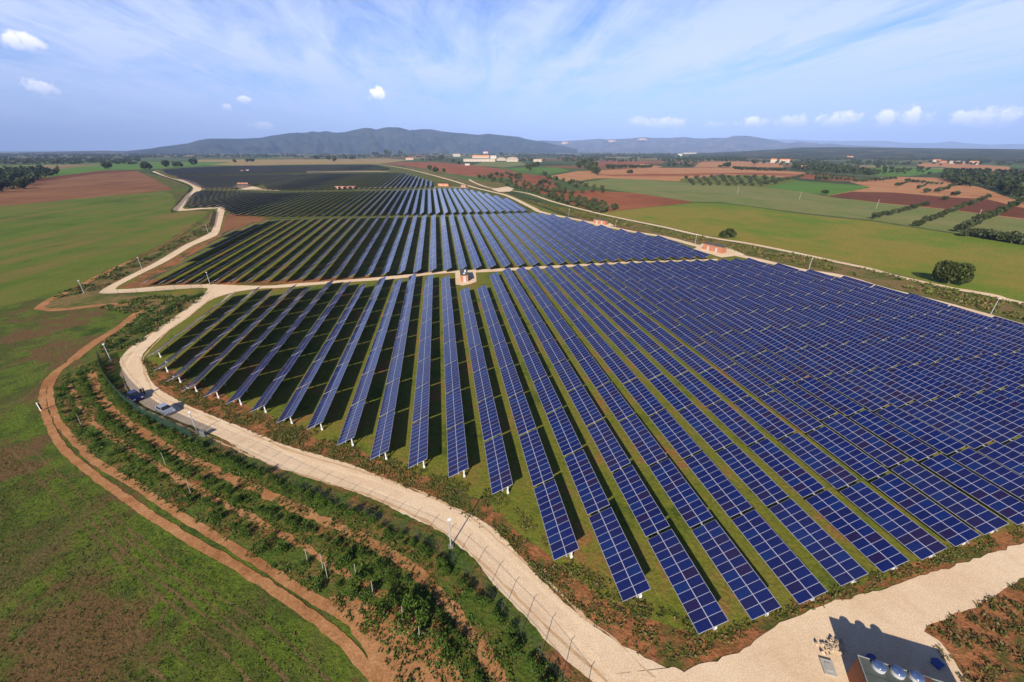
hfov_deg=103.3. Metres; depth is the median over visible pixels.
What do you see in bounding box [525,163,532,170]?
tree
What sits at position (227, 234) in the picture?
solar panel row
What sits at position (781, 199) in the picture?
fallow field
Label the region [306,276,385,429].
solar panel row
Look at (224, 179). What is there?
solar panel row
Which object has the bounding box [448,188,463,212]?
solar panel row
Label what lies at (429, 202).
solar panel row
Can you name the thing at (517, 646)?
shrub
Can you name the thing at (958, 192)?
bush
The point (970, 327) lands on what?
solar panel row
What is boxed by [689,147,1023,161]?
hills
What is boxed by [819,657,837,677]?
concrete slab
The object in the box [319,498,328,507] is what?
shrub
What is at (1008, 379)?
solar panel row
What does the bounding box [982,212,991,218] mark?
hedgerow tree
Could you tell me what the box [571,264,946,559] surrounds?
solar panel row
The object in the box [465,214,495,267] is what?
solar panel row
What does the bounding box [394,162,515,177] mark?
red field
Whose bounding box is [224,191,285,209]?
solar panel row
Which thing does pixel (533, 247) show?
solar panel row
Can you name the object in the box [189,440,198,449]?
shrub
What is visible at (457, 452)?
solar panel row
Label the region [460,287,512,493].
solar panel row
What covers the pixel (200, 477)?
shrub
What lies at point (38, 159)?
tree belt
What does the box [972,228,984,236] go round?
hedgerow tree
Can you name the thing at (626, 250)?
solar panel row
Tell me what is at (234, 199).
solar panel row
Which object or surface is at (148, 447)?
shrub
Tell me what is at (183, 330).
solar panel row
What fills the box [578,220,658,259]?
solar panel row
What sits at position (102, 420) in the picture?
shrub
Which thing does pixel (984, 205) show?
dark red field
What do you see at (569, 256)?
solar panel row
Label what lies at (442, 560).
shrub
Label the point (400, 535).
shrub
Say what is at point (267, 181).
solar panel row
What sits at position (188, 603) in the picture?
tyre track
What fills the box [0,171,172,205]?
ploughed field
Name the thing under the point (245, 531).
shrub
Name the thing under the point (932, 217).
hedgerow tree
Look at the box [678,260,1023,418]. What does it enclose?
solar panel row
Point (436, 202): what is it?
solar panel row
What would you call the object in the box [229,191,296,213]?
solar panel row
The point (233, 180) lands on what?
solar panel row
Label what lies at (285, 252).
solar panel row
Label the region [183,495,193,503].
shrub
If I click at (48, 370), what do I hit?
tyre track
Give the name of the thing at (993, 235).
hedgerow tree
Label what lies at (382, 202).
solar panel row
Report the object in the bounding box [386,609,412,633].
shrub
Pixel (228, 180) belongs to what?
solar panel row
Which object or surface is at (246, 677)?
tyre track
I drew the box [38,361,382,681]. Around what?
dirt track
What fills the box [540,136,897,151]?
hills
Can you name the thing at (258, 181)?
solar panel row
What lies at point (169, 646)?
tyre track
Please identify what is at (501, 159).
farm shed
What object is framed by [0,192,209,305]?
pasture
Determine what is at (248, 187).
gravel pad
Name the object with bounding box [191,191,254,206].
solar panel row
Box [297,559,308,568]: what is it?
shrub
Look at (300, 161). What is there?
stubble field
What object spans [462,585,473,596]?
shrub
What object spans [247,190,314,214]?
solar panel row
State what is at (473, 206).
solar panel row
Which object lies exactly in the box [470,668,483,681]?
shrub
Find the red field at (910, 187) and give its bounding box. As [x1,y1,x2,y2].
[828,177,1023,218]
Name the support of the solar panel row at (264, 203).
on the site ground at (312, 205)
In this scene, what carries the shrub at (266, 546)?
on the planted strip
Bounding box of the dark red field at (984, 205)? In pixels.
[830,192,1023,217]
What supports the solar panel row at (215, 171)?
on the site ground at (312, 205)
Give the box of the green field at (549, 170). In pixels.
[510,167,568,173]
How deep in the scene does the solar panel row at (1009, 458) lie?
78.79 m
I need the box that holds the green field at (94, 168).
[39,162,227,177]
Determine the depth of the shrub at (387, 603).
42.14 m
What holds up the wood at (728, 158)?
on the ground at (551, 161)
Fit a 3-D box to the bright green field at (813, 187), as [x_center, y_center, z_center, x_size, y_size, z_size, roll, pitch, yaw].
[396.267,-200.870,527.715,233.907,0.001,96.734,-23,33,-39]
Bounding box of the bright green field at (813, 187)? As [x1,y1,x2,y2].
[766,181,866,194]
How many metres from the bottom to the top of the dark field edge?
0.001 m
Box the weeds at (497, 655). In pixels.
[56,361,570,681]
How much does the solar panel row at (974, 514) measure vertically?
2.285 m
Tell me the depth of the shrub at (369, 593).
43.01 m
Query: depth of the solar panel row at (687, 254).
193.52 m
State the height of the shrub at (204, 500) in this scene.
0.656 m
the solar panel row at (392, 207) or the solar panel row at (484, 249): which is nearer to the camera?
the solar panel row at (484, 249)
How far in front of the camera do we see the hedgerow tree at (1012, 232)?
212.61 m
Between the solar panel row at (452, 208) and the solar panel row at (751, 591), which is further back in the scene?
the solar panel row at (452, 208)
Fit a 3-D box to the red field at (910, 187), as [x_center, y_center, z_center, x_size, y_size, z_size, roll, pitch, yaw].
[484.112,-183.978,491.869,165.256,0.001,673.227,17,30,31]
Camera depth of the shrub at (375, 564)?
46.11 m
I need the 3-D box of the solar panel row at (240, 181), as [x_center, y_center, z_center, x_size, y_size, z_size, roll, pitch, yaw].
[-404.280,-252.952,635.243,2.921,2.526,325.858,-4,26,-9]
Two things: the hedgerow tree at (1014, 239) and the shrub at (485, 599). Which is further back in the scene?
the hedgerow tree at (1014, 239)
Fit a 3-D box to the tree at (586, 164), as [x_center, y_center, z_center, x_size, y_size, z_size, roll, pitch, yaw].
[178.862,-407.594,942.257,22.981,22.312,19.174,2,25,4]
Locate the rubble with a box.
[815,637,844,655]
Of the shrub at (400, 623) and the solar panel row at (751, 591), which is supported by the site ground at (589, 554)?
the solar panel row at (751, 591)
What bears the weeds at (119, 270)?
on the verge at (81, 299)
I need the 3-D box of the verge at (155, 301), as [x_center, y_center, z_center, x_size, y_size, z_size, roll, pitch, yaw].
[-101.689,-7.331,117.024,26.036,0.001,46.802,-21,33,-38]
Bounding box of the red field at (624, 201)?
[508,174,689,211]
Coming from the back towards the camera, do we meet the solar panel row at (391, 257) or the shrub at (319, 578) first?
the solar panel row at (391, 257)
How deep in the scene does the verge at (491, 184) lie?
618.02 m
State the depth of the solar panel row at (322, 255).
180.96 m
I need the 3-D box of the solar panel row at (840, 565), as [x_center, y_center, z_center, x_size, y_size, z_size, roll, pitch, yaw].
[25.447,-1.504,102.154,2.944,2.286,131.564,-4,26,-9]
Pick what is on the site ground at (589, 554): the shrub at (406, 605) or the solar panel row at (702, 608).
the solar panel row at (702, 608)
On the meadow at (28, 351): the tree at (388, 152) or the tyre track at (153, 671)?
the tyre track at (153, 671)
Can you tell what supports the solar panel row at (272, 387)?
on the ground at (551, 161)
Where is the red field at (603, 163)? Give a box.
[593,160,664,165]
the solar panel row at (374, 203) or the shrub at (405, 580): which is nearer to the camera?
the shrub at (405, 580)
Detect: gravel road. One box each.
[99,208,224,293]
[119,289,683,681]
[152,171,221,210]
[207,259,717,293]
[307,171,372,172]
[376,164,1022,323]
[468,179,1023,303]
[670,543,1023,681]
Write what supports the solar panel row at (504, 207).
on the site ground at (312, 205)
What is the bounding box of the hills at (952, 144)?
[770,139,1023,148]
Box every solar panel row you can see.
[143,218,273,282]
[148,291,235,357]
[155,286,260,371]
[161,218,283,282]
[166,291,272,382]
[173,165,273,175]
[175,165,275,175]
[177,217,294,282]
[178,165,278,175]
[182,218,267,259]
[182,284,296,391]
[183,165,280,175]
[183,191,244,205]
[184,191,234,202]
[184,191,239,203]
[184,191,248,206]
[186,190,227,199]
[186,190,232,200]
[188,165,282,175]
[188,190,222,197]
[190,175,244,182]
[190,175,248,183]
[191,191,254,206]
[192,174,259,184]
[192,175,251,183]
[193,165,285,175]
[194,174,263,184]
[194,174,267,185]
[194,217,303,282]
[197,174,270,185]
[197,174,274,186]
[199,191,259,206]
[200,174,278,186]
[200,174,281,187]
[201,174,284,188]
[201,222,253,246]
[204,286,310,397]
[205,174,287,188]
[207,191,264,206]
[209,165,292,174]
[210,173,294,188]
[212,216,314,281]
[215,173,298,189]
[217,191,269,205]
[219,191,274,206]
[220,191,279,208]
[221,173,301,188]
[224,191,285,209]
[225,191,290,211]
[226,173,305,188]
[226,279,334,404]
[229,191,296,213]
[230,216,323,280]
[231,173,308,188]
[231,190,303,214]
[239,190,308,214]
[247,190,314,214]
[247,215,334,280]
[251,281,350,412]
[255,190,319,214]
[261,190,324,215]
[265,216,342,279]
[266,173,331,188]
[269,173,334,189]
[269,191,327,215]
[274,172,340,189]
[276,283,366,423]
[281,216,351,279]
[282,173,340,188]
[285,173,343,189]
[292,173,347,188]
[297,216,360,279]
[303,172,356,188]
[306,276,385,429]
[315,216,370,278]
[332,215,380,277]
[337,278,402,445]
[339,190,371,215]
[347,189,378,213]
[349,215,389,276]
[354,189,383,214]
[362,189,388,214]
[365,215,398,275]
[370,189,393,214]
[370,273,415,459]
[379,189,398,214]
[382,214,408,274]
[388,189,404,213]
[396,189,409,213]
[398,214,417,272]
[404,189,414,213]
[408,274,432,467]
[412,189,419,213]
[413,214,426,272]
[420,188,424,213]
[428,188,431,213]
[429,214,435,271]
[433,188,439,213]
[438,188,447,213]
[441,214,451,270]
[441,275,467,477]
[443,188,455,212]
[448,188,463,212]
[449,214,465,268]
[453,188,471,213]
[457,214,480,268]
[458,188,479,212]
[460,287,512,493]
[464,188,487,212]
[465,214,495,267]
[470,190,495,211]
[474,213,509,266]
[477,191,502,211]
[477,284,578,559]
[482,213,523,266]
[485,193,510,211]
[489,272,650,601]
[490,213,537,265]
[493,195,517,212]
[498,213,552,264]
[502,267,728,633]
[504,198,525,211]
[506,212,565,263]
[514,212,578,262]
[517,266,780,619]
[522,212,592,262]
[530,212,605,261]
[531,265,826,603]
[538,213,618,261]
[544,265,867,585]
[549,214,631,260]
[558,265,908,572]
[562,217,644,259]
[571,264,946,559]
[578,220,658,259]
[586,263,979,546]
[597,225,670,259]
[600,262,1008,534]
[612,262,1023,524]
[617,229,683,258]
[626,261,1023,499]
[634,232,696,258]
[638,261,1023,475]
[651,260,1023,454]
[653,235,708,257]
[664,260,1023,435]
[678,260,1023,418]
[691,259,1023,403]
[705,259,1023,390]
[717,259,1023,378]
[731,258,1023,367]
[743,258,1023,357]
[773,263,1023,349]
[805,269,1023,340]
[840,276,1023,333]
[906,293,1023,327]
[992,316,1023,326]
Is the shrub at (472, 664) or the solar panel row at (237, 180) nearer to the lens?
the shrub at (472, 664)
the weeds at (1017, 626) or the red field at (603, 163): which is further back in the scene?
the red field at (603, 163)
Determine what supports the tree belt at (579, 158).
on the ground at (551, 161)
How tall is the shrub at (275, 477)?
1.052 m
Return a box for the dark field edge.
[12,170,138,183]
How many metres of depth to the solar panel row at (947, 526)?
64.70 m
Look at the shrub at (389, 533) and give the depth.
49.86 m
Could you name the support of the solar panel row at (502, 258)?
on the site ground at (589, 554)
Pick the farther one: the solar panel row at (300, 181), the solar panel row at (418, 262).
the solar panel row at (300, 181)
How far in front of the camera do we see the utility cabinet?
67.57 m
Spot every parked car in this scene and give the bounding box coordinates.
[126,389,143,401]
[154,403,175,415]
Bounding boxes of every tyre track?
[0,328,56,416]
[6,326,67,419]
[10,449,252,681]
[26,443,287,681]
[84,514,291,681]
[102,504,330,681]
[135,587,171,681]
[159,594,200,668]
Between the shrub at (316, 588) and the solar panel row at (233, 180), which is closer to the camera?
the shrub at (316, 588)
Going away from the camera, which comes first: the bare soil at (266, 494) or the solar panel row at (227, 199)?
the bare soil at (266, 494)
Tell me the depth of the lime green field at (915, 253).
214.42 m
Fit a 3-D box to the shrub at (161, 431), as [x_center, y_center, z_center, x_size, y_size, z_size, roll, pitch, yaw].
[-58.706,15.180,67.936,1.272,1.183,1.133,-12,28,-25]
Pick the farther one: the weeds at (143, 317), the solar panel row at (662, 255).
the solar panel row at (662, 255)
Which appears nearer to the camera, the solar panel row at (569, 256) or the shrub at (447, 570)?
the shrub at (447, 570)
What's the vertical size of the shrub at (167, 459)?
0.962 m
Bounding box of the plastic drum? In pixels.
[865,653,875,659]
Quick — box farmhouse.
[779,159,789,162]
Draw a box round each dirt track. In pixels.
[34,260,149,360]
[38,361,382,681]
[46,360,408,681]
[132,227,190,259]
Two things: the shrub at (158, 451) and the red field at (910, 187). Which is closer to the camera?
the shrub at (158, 451)
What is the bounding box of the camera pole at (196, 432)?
[188,412,198,433]
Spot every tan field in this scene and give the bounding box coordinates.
[552,168,805,180]
[616,164,661,168]
[695,161,782,166]
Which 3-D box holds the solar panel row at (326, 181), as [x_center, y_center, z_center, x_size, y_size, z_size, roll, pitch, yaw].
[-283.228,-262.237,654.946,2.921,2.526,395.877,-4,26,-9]
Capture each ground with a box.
[0,150,1023,379]
[115,164,1023,657]
[119,219,432,287]
[144,359,1023,671]
[158,164,538,219]
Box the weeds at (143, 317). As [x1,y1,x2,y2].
[98,294,200,355]
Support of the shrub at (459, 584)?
on the planted strip
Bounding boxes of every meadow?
[0,173,368,681]
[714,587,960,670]
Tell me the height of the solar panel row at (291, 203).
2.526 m
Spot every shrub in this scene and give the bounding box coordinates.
[99,416,107,422]
[111,446,124,454]
[116,402,127,408]
[123,405,130,410]
[140,414,149,419]
[140,459,148,465]
[142,418,152,427]
[143,445,152,450]
[148,468,156,474]
[155,448,163,454]
[157,428,166,434]
[163,457,171,463]
[165,426,176,435]
[171,465,180,471]
[175,497,183,502]
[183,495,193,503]
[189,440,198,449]
[195,474,203,480]
[196,441,204,448]
[199,449,208,455]
[200,495,211,503]
[204,480,214,486]
[207,508,217,514]
[209,513,221,521]
[210,500,217,507]
[212,452,224,460]
[223,486,231,495]
[230,457,237,465]
[232,496,241,503]
[236,464,246,471]
[236,529,249,539]
[254,469,261,476]
[255,541,268,553]
[259,510,272,519]
[262,466,271,473]
[270,473,279,481]
[272,478,281,486]
[276,546,286,555]
[282,517,292,524]
[288,519,296,526]
[290,525,298,533]
[295,487,303,494]
[297,523,309,534]
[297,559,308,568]
[303,489,315,500]
[304,488,314,496]
[311,582,321,593]
[313,574,325,583]
[314,492,324,500]
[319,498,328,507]
[326,501,334,506]
[328,538,340,548]
[338,553,350,567]
[344,507,355,519]
[348,570,368,590]
[349,587,357,597]
[355,510,368,521]
[355,546,363,557]
[359,586,373,601]
[363,605,388,629]
[368,514,376,524]
[369,560,379,568]
[375,523,382,529]
[376,557,388,570]
[376,590,396,608]
[384,566,396,577]
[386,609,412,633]
[387,531,394,538]
[387,576,397,586]
[396,530,404,539]
[402,593,422,611]
[403,575,411,584]
[406,624,422,646]
[407,539,415,547]
[415,602,431,627]
[416,541,424,554]
[422,545,434,559]
[422,596,431,608]
[423,626,447,651]
[432,643,456,668]
[433,607,443,616]
[436,556,447,568]
[437,614,445,624]
[443,566,450,576]
[444,624,455,635]
[453,633,466,645]
[455,577,467,587]
[460,644,467,653]
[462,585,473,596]
[467,660,475,669]
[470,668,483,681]
[471,593,481,604]
[478,595,490,609]
[491,606,498,619]
[496,616,505,627]
[506,624,516,633]
[506,634,515,643]
[508,643,523,656]
[526,656,535,666]
[531,663,543,679]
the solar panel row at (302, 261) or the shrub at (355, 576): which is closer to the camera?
the shrub at (355, 576)
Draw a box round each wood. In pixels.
[0,164,59,191]
[667,156,711,166]
[712,155,748,161]
[791,161,880,174]
[940,167,1023,196]
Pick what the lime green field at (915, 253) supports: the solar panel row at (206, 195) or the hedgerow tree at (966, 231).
the hedgerow tree at (966, 231)
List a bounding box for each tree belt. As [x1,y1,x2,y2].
[0,153,140,163]
[129,152,414,157]
[409,152,670,161]
[651,152,1023,174]
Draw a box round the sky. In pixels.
[0,0,1023,149]
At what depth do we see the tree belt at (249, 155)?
3219.32 m
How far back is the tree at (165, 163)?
1107.37 m
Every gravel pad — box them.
[238,186,261,188]
[455,270,475,284]
[492,186,513,191]
[589,221,613,225]
[694,244,744,256]
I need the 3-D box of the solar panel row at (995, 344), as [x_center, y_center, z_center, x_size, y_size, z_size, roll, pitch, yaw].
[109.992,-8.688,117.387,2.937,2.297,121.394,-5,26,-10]
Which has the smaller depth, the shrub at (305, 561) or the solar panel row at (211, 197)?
the shrub at (305, 561)
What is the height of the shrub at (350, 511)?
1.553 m
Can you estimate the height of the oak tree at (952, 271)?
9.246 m
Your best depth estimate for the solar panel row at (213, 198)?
383.84 m
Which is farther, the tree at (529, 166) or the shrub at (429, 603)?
the tree at (529, 166)
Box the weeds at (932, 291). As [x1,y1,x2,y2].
[526,199,1023,318]
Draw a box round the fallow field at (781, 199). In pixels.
[573,178,1023,242]
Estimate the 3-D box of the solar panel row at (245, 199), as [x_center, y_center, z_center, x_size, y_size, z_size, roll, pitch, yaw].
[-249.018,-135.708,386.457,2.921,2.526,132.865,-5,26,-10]
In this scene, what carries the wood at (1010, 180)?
on the ground at (551, 161)
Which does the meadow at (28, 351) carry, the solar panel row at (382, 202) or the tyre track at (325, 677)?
the tyre track at (325, 677)
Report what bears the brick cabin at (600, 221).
on the gravel pad at (609, 224)
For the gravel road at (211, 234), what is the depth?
158.08 m
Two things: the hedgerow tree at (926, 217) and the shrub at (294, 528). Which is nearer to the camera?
the shrub at (294, 528)
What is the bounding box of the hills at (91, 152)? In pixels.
[19,151,125,153]
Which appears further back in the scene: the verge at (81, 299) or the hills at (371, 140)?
the hills at (371, 140)
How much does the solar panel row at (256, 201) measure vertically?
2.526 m
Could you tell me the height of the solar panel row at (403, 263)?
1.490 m
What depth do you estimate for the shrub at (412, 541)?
48.66 m
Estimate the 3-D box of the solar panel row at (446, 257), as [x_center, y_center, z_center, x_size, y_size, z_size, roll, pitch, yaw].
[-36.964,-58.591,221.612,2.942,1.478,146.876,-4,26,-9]
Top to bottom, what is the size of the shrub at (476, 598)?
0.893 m
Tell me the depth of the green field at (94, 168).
1117.22 m
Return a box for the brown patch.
[220,214,267,233]
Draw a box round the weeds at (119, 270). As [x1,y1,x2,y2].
[51,224,210,298]
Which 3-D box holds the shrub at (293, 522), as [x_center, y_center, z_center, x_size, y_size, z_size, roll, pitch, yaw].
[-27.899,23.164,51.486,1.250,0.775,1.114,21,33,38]
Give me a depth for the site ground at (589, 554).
83.34 m
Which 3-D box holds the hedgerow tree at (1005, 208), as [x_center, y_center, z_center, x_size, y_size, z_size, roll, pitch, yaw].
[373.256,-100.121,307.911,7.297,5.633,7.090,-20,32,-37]
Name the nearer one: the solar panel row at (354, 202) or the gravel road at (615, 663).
the gravel road at (615, 663)
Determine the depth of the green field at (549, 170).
1001.57 m
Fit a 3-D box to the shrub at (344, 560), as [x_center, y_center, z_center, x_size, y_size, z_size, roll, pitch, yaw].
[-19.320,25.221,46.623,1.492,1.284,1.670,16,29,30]
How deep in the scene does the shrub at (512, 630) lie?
39.84 m
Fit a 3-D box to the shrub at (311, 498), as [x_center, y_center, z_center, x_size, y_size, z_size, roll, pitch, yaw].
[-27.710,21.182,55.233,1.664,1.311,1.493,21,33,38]
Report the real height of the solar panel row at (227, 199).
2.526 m
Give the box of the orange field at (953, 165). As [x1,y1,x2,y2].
[917,163,1009,170]
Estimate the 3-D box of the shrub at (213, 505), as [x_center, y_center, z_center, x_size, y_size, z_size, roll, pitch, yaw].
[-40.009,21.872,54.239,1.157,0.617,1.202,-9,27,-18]
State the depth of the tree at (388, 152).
3444.64 m
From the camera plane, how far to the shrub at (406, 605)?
41.67 m
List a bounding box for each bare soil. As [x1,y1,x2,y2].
[67,383,436,651]
[87,371,510,681]
[329,593,462,681]
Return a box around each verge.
[45,210,215,310]
[100,296,196,354]
[399,165,504,187]
[472,184,1023,322]
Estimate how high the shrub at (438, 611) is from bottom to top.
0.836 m
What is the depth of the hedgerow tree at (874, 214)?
279.87 m
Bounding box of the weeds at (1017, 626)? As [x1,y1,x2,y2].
[924,581,1023,681]
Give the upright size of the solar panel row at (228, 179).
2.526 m
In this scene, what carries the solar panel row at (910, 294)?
on the ground at (551, 161)
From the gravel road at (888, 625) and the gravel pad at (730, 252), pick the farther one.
the gravel pad at (730, 252)
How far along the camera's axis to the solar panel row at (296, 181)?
582.74 m
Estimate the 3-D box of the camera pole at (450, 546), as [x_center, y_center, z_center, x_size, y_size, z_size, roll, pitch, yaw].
[-7.360,22.698,47.873,0.600,4.820,0.600,-4,25,-8]
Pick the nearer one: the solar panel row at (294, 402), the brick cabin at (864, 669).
the brick cabin at (864, 669)
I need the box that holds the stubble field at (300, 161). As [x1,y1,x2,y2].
[198,159,405,164]
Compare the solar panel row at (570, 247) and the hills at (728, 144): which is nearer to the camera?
the solar panel row at (570, 247)
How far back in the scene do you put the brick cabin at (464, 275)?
146.87 m
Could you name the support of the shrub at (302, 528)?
on the planted strip
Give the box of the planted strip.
[57,354,592,681]
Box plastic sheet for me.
[931,658,944,669]
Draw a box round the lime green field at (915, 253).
[599,203,1023,301]
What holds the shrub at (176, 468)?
on the planted strip
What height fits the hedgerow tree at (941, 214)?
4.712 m
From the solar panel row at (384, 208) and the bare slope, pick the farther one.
the solar panel row at (384, 208)
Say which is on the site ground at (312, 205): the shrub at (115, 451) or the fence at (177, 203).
the fence at (177, 203)
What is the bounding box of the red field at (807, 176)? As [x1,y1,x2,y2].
[783,173,856,180]
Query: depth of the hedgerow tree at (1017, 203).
338.26 m
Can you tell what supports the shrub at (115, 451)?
on the planted strip
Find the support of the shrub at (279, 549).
on the planted strip
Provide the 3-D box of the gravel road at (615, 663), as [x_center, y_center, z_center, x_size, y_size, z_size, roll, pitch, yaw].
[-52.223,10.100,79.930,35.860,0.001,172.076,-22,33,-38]
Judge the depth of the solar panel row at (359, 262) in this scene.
185.79 m
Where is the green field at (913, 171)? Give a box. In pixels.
[865,166,942,175]
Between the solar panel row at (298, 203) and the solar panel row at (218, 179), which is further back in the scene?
the solar panel row at (218, 179)
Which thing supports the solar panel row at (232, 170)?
on the site ground at (312, 205)
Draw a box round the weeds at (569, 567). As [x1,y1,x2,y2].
[141,359,1023,659]
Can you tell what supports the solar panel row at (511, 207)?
on the site ground at (312, 205)
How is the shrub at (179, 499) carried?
on the planted strip
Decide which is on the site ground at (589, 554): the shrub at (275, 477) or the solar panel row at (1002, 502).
the solar panel row at (1002, 502)
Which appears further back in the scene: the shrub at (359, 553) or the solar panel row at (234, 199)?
the solar panel row at (234, 199)
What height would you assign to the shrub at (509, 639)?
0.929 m
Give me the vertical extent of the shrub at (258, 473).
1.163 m
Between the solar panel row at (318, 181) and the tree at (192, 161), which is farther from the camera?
the tree at (192, 161)
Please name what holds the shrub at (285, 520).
on the planted strip
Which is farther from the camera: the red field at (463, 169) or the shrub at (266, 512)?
the red field at (463, 169)
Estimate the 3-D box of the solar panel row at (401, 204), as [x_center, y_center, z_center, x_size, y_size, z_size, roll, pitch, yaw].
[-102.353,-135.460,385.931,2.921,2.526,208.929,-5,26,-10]
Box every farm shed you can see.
[463,159,494,161]
[472,155,488,157]
[497,157,505,160]
[506,157,518,161]
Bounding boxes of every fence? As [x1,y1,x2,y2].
[90,209,213,356]
[96,350,568,681]
[149,171,190,212]
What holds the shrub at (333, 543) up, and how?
on the planted strip
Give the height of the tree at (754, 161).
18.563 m
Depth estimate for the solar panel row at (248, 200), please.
368.03 m
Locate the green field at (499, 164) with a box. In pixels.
[472,162,525,166]
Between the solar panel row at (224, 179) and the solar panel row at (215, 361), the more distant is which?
the solar panel row at (224, 179)
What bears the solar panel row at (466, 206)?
on the site ground at (312, 205)
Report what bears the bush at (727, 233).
on the lime green field at (915, 253)
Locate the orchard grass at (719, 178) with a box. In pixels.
[678,175,798,186]
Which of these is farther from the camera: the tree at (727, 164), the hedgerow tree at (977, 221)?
the tree at (727, 164)
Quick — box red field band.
[605,172,794,175]
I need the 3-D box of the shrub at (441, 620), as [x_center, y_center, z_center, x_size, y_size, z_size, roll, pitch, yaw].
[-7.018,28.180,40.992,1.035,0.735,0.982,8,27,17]
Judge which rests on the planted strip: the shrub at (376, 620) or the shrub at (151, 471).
the shrub at (151, 471)
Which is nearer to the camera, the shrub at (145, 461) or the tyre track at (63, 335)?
the shrub at (145, 461)
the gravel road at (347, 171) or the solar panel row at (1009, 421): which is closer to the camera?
the solar panel row at (1009, 421)
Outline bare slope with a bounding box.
[924,577,1023,681]
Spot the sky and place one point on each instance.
(75, 74)
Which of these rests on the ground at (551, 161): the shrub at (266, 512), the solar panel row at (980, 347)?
the solar panel row at (980, 347)
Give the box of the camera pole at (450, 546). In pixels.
[448,518,453,548]
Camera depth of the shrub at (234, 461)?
61.28 m
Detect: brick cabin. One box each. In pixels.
[334,186,345,188]
[438,183,449,185]
[459,269,467,281]
[594,218,607,224]
[702,242,727,252]
[847,654,942,681]
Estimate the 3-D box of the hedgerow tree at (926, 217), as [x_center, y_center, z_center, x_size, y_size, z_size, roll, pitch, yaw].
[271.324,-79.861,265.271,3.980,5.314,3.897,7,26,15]
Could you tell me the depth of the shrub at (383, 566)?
46.10 m
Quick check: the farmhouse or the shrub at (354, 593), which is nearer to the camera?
the shrub at (354, 593)
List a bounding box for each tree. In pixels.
[101,161,111,169]
[140,161,152,169]
[161,159,169,166]
[188,158,197,165]
[383,149,391,154]
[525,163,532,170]
[532,161,539,166]
[576,161,582,166]
[584,161,593,170]
[587,163,595,171]
[593,167,600,174]
[722,162,730,166]
[751,159,758,164]
[871,212,878,218]
[912,220,921,225]
[922,215,929,220]
[928,215,937,220]
[931,260,975,283]
[934,187,943,190]
[937,212,944,216]
[954,222,968,231]
[958,228,974,236]
[964,221,973,227]
[969,218,982,224]
[970,216,982,221]
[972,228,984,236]
[976,213,988,219]
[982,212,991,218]
[984,230,1002,239]
[986,210,1000,215]
[996,233,1014,241]
[997,206,1009,211]
[1005,230,1020,234]
[1005,234,1023,242]
[1008,201,1020,205]
[1019,235,1023,243]
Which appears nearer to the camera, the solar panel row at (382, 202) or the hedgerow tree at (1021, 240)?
the hedgerow tree at (1021, 240)
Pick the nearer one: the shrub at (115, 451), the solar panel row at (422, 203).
the shrub at (115, 451)
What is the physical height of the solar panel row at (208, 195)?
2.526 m
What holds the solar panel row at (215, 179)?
on the site ground at (312, 205)
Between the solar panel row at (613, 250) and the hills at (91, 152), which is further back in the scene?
the hills at (91, 152)
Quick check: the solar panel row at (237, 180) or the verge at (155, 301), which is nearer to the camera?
the verge at (155, 301)
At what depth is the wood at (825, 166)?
923.94 m
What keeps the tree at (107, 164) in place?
on the green field at (94, 168)
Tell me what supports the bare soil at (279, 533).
on the planted strip
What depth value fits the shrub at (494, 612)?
41.22 m
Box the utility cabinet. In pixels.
[198,429,208,436]
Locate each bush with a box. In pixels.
[719,228,737,237]
[950,190,960,194]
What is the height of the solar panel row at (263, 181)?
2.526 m
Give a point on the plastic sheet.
(937, 663)
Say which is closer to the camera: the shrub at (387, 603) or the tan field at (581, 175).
the shrub at (387, 603)
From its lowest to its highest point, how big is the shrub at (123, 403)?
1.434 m
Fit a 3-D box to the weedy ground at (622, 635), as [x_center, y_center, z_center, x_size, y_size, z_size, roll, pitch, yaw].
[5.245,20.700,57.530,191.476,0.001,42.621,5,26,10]
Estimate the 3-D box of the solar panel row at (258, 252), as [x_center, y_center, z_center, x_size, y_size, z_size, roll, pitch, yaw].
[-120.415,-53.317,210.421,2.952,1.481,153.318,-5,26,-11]
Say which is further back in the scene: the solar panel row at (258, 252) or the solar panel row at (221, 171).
the solar panel row at (221, 171)
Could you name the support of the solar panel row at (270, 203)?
on the site ground at (312, 205)
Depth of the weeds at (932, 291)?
168.29 m
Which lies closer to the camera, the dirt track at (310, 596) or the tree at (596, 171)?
the dirt track at (310, 596)
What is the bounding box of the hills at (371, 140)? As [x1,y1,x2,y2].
[125,127,576,153]
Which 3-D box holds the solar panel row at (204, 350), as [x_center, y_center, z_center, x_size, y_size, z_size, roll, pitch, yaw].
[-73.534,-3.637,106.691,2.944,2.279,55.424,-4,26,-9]
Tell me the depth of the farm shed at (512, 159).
1689.17 m
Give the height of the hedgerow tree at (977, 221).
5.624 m

